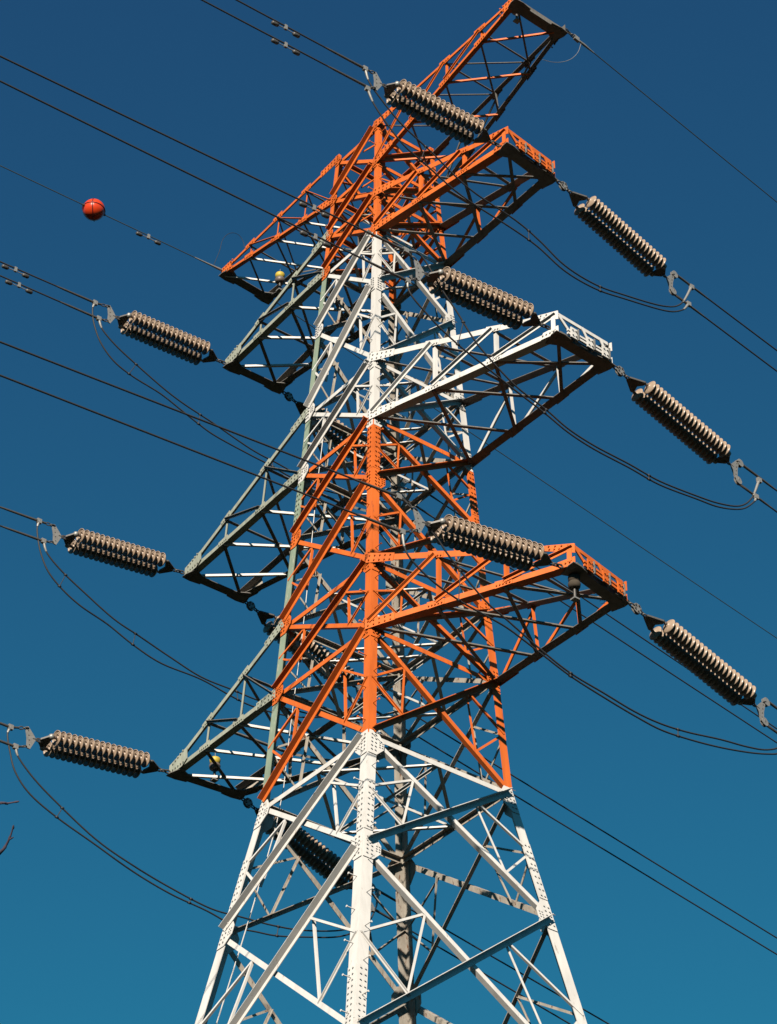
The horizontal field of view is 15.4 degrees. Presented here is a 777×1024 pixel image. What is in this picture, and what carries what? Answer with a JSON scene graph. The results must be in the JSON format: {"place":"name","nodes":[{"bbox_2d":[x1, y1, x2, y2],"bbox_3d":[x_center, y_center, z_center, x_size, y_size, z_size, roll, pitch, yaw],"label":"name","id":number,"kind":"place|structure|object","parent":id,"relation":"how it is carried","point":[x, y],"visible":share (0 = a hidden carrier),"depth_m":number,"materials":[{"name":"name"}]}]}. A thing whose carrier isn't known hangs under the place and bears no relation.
{"place":"outdoors","nodes":[
{"label":"outdoors","id":0,"kind":"place"},
{"bbox_2d":[0,0,776,1023],"label":"sky","id":1,"kind":"structure","parent":0,"point":[85,939],"materials":[{"name":"blue"}]},
{"label":"ground","id":2,"kind":"structure","parent":0,"visible":0},
{"bbox_2d":[0,801,18,854],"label":"bare tree","id":3,"kind":"object","parent":2,"relation":"on","point":[7,842],"visible":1,"depth_m":14.50,"materials":[{"name":"plant"}]},
{"bbox_2d":[166,0,629,1023],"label":"transmission tower","id":4,"kind":"structure","parent":2,"relation":"on","point":[364,850],"depth_m":54.47,"materials":[{"name":"orange metal"}]},
{"bbox_2d":[25,726,170,777],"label":"insulator string","id":5,"kind":"object","parent":4,"relation":"attached to","point":[91,753],"visible":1,"depth_m":54.66,"materials":[{"name":"ceramic"}]},
{"bbox_2d":[0,740,26,747],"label":"conductor","id":6,"kind":"object","parent":5,"relation":"attached to","point":[10,744],"visible":1,"depth_m":53.48,"materials":[{"name":"metal"}]},
{"bbox_2d":[0,722,28,729],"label":"conductor","id":7,"kind":"object","parent":5,"relation":"attached to","point":[6,725],"visible":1,"depth_m":53.76,"materials":[{"name":"metal"}]},
{"bbox_2d":[0,165,222,270],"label":"earth wire","id":8,"kind":"object","parent":4,"relation":"attached to","point":[159,243],"visible":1,"depth_m":63.39,"materials":[{"name":"metal"}]},
{"bbox_2d":[82,198,105,221],"bbox_3d":[-6.434,-6.596,62.752,0.514,0.516,0.516,2,-37,-3],"label":"marker ball","id":9,"kind":"object","parent":8,"relation":"attached to","point":[93,209],"visible":1,"depth_m":62.58,"materials":[{"name":"orange plastic"}]},
{"bbox_2d":[51,524,184,576],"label":"insulator string","id":10,"kind":"object","parent":4,"relation":"attached to","point":[112,551],"visible":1,"depth_m":58.28,"materials":[{"name":"ceramic"}]},
{"bbox_2d":[0,525,53,542],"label":"conductor","id":11,"kind":"object","parent":10,"relation":"attached to","point":[25,534],"visible":1,"depth_m":56.97,"materials":[{"name":"metal"}]},
{"bbox_2d":[0,506,55,526],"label":"conductor","id":12,"kind":"object","parent":10,"relation":"attached to","point":[25,516],"visible":1,"depth_m":57.22,"materials":[{"name":"metal"}]},
{"bbox_2d":[107,305,226,364],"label":"insulator string","id":13,"kind":"object","parent":4,"relation":"attached to","point":[169,333],"visible":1,"depth_m":61.24,"materials":[{"name":"ceramic"}]},
{"bbox_2d":[0,275,108,321],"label":"conductor","id":14,"kind":"object","parent":13,"relation":"attached to","point":[8,281],"visible":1,"depth_m":59.45,"materials":[{"name":"metal"}]},
{"bbox_2d":[0,261,109,307],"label":"conductor","id":15,"kind":"object","parent":13,"relation":"attached to","point":[24,273],"visible":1,"depth_m":59.69,"materials":[{"name":"metal"}]},
{"bbox_2d":[209,753,220,782],"bbox_3d":[-3.384,4.957,55.999,0.227,0.655,0.227,25,-44,-29],"label":"warning beacon","id":16,"kind":"object","parent":4,"relation":"attached to","point":[213,768],"visible":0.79,"depth_m":55.93,"materials":[{"name":"yellow paint"}]},
{"bbox_2d":[275,271,284,292],"bbox_3d":[-2.427,-5.182,64.231,0.227,0.655,0.227,25,-44,-29],"label":"warning beacon","id":17,"kind":"object","parent":4,"relation":"attached to","point":[279,278],"visible":0.99,"depth_m":64.16,"materials":[{"name":"yellow glass"}]},
{"bbox_2d":[238,797,353,889],"bbox_3d":[-1.684,6.629,57.046,3.640,0.480,0.626,40,-51,-22],"label":"insulator string","id":18,"kind":"object","parent":4,"relation":"attached to","point":[325,863],"visible":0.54,"depth_m":57.04,"materials":[{"name":"ceramic"}]},
{"bbox_2d":[7,723,380,937],"bbox_3d":[-3.642,6.626,55.242,8.960,2.426,0.074,26,-44,-30],"label":"jumper loop","id":19,"kind":"object","parent":18,"relation":"hanging from","point":[16,746],"visible":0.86,"depth_m":54.00,"materials":[{"name":"metal"}]},
{"bbox_2d":[371,902,570,1023],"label":"conductor","id":20,"kind":"object","parent":18,"relation":"attached to","point":[381,913],"visible":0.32,"depth_m":58.75,"materials":[{"name":"metal"}]},
{"bbox_2d":[372,883,608,1023],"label":"conductor","id":21,"kind":"object","parent":18,"relation":"attached to","point":[383,893],"visible":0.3,"depth_m":59.55,"materials":[{"name":"metal"}]},
{"bbox_2d":[241,600,361,699],"bbox_3d":[-1.821,2.826,60.691,3.550,0.480,0.626,39,-51,-23],"label":"insulator string","id":22,"kind":"object","parent":4,"relation":"attached to","point":[320,651],"visible":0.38,"depth_m":60.60,"materials":[{"name":"ceramic"}]},
{"bbox_2d":[36,518,360,717],"bbox_3d":[-3.697,2.670,58.983,8.665,2.185,0.074,27,-45,-31],"label":"jumper loop","id":23,"kind":"object","parent":22,"relation":"hanging from","point":[43,541],"visible":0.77,"depth_m":57.53,"materials":[{"name":"metal"}]},
{"bbox_2d":[361,697,776,954],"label":"conductor","id":24,"kind":"object","parent":22,"relation":"attached to","point":[378,712],"visible":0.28,"depth_m":64.85,"materials":[{"name":"metal"}]},
{"bbox_2d":[381,695,776,938],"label":"conductor","id":25,"kind":"object","parent":22,"relation":"attached to","point":[609,835],"visible":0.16,"depth_m":65.32,"materials":[{"name":"metal"}]},
{"bbox_2d":[282,391,404,490],"bbox_3d":[-1.030,-1.630,63.593,3.838,0.480,0.626,38,-50,-25],"label":"insulator string","id":26,"kind":"object","parent":4,"relation":"attached to","point":[329,434],"visible":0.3,"depth_m":63.48,"materials":[{"name":"ceramic"}]},
{"bbox_2d":[92,300,410,502],"bbox_3d":[-2.865,-1.946,62.060,8.758,2.062,0.072,27,-45,-31],"label":"jumper loop","id":27,"kind":"object","parent":26,"relation":"hanging from","point":[95,303],"visible":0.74,"depth_m":60.60,"materials":[{"name":"metal"}]},
{"bbox_2d":[402,494,776,742],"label":"conductor","id":28,"kind":"object","parent":26,"relation":"attached to","point":[418,507],"visible":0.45,"depth_m":68.11,"materials":[{"name":"metal"}]},
{"bbox_2d":[404,476,776,728],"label":"conductor","id":29,"kind":"object","parent":26,"relation":"attached to","point":[420,488],"visible":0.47,"depth_m":67.88,"materials":[{"name":"metal"}]},
{"bbox_2d":[373,72,500,146],"bbox_3d":[0.959,-7.720,55.738,3.165,0.480,0.626,23,-43,-31],"label":"insulator string","id":30,"kind":"object","parent":4,"relation":"attached to","point":[439,106],"visible":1,"depth_m":55.65,"materials":[{"name":"ceramic"}]},
{"bbox_2d":[201,0,375,89],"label":"conductor","id":31,"kind":"object","parent":30,"relation":"attached to","point":[276,41],"visible":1,"depth_m":53.70,"materials":[{"name":"metal"}]},
{"bbox_2d":[236,0,374,73],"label":"conductor","id":32,"kind":"object","parent":30,"relation":"attached to","point":[276,23],"visible":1,"depth_m":54.02,"materials":[{"name":"metal"}]},
{"bbox_2d":[362,65,693,311],"bbox_3d":[2.913,-5.860,56.655,9.049,2.188,0.072,28,-45,-32],"label":"jumper loop","id":33,"kind":"object","parent":30,"relation":"hanging from","point":[367,88],"visible":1,"depth_m":55.84,"materials":[{"name":"metal"}]},
{"bbox_2d":[414,260,550,329],"bbox_3d":[1.742,-3.863,52.300,3.226,0.480,0.626,21,-42,-33],"label":"insulator string","id":34,"kind":"object","parent":4,"relation":"attached to","point":[463,290],"visible":1,"depth_m":52.20,"materials":[{"name":"ceramic"}]},
{"bbox_2d":[0,80,416,280],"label":"conductor","id":35,"kind":"object","parent":34,"relation":"attached to","point":[304,233],"visible":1,"depth_m":49.20,"materials":[{"name":"metal"}]},
{"bbox_2d":[0,55,416,260],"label":"conductor","id":36,"kind":"object","parent":34,"relation":"attached to","point":[304,204],"visible":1,"depth_m":49.55,"materials":[{"name":"metal"}]},
{"bbox_2d":[403,247,761,509],"bbox_3d":[3.760,-2.067,53.245,9.186,2.350,0.075,27,-45,-31],"label":"jumper loop","id":37,"kind":"object","parent":34,"relation":"hanging from","point":[755,496],"visible":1,"depth_m":52.18,"materials":[{"name":"metal"}]},
{"bbox_2d":[413,509,562,571],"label":"insulator string","id":38,"kind":"object","parent":4,"relation":"attached to","point":[484,542],"visible":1,"depth_m":48.94,"materials":[{"name":"ceramic"}]},
{"bbox_2d":[0,374,417,532],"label":"conductor","id":39,"kind":"object","parent":38,"relation":"attached to","point":[241,469],"visible":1,"depth_m":45.66,"materials":[{"name":"metal"}]},
{"bbox_2d":[0,341,417,510],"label":"conductor","id":40,"kind":"object","parent":38,"relation":"attached to","point":[246,437],"visible":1,"depth_m":46.07,"materials":[{"name":"metal"}]},
{"bbox_2d":[395,493,776,754],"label":"jumper loop","id":41,"kind":"object","parent":38,"relation":"hanging from","point":[399,497],"visible":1,"depth_m":48.98,"materials":[{"name":"metal"}]},
{"bbox_2d":[512,13,520,23],"bbox_3d":[2.600,-10.191,58.378,0.227,0.655,0.227,25,-44,-29],"label":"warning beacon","id":42,"kind":"object","parent":4,"relation":"attached to","point":[516,20],"visible":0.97,"depth_m":58.18,"materials":[{"name":"paint"}]},
{"bbox_2d":[273,300,776,637],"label":"earth wire","id":43,"kind":"object","parent":4,"relation":"attached to","point":[577,504],"visible":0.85,"depth_m":70.51,"materials":[{"name":"black metal"}]},
{"bbox_2d":[568,573,580,602],"bbox_3d":[3.254,1.274,50.330,0.227,0.655,0.227,25,-44,-29],"label":"warning beacon","id":44,"kind":"object","parent":4,"relation":"attached to","point":[574,584],"visible":1,"depth_m":50.26,"materials":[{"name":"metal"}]},
{"bbox_2d":[555,177,673,289],"bbox_3d":[4.570,-5.695,58.274,3.557,0.480,0.624,38,-50,-24],"label":"insulator string","id":45,"kind":"object","parent":4,"relation":"attached to","point":[594,204],"visible":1,"depth_m":58.25,"materials":[{"name":"ceramic"}]},
{"bbox_2d":[669,287,776,371],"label":"conductor","id":46,"kind":"object","parent":45,"relation":"attached to","point":[672,291],"visible":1,"depth_m":59.39,"materials":[{"name":"metal"}]},
{"bbox_2d":[670,270,776,350],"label":"conductor","id":47,"kind":"object","parent":45,"relation":"attached to","point":[674,274],"visible":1,"depth_m":59.83,"materials":[{"name":"metal"}]},
{"bbox_2d":[565,28,776,201],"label":"earth wire","id":48,"kind":"object","parent":4,"relation":"attached to","point":[576,38],"visible":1,"depth_m":59.78,"materials":[{"name":"metal"}]},
{"bbox_2d":[613,365,738,477],"bbox_3d":[5.443,-1.804,54.735,3.626,0.480,0.624,38,-50,-25],"label":"insulator string","id":49,"kind":"object","parent":4,"relation":"attached to","point":[711,447],"visible":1,"depth_m":54.71,"materials":[{"name":"ceramic"}]},
{"bbox_2d":[734,476,776,512],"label":"conductor","id":50,"kind":"object","parent":49,"relation":"attached to","point":[737,480],"visible":1,"depth_m":55.36,"materials":[{"name":"metal"}]},
{"bbox_2d":[736,459,776,490],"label":"conductor","id":51,"kind":"object","parent":49,"relation":"attached to","point":[740,463],"visible":1,"depth_m":55.81,"materials":[{"name":"metal"}]},
{"bbox_2d":[627,599,764,720],"bbox_3d":[5.550,2.620,51.960,3.751,0.480,0.624,38,-50,-24],"label":"insulator string","id":52,"kind":"object","parent":4,"relation":"attached to","point":[703,663],"visible":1,"depth_m":51.92,"materials":[{"name":"ceramic"}]},
{"bbox_2d":[760,717,776,733],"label":"conductor","id":53,"kind":"object","parent":52,"relation":"attached to","point":[764,722],"visible":1,"depth_m":52.57,"materials":[{"name":"metal"}]},
{"bbox_2d":[761,697,776,709],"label":"conductor","id":54,"kind":"object","parent":52,"relation":"attached to","point":[766,701],"visible":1,"depth_m":52.93,"materials":[{"name":"metal"}]}
]}

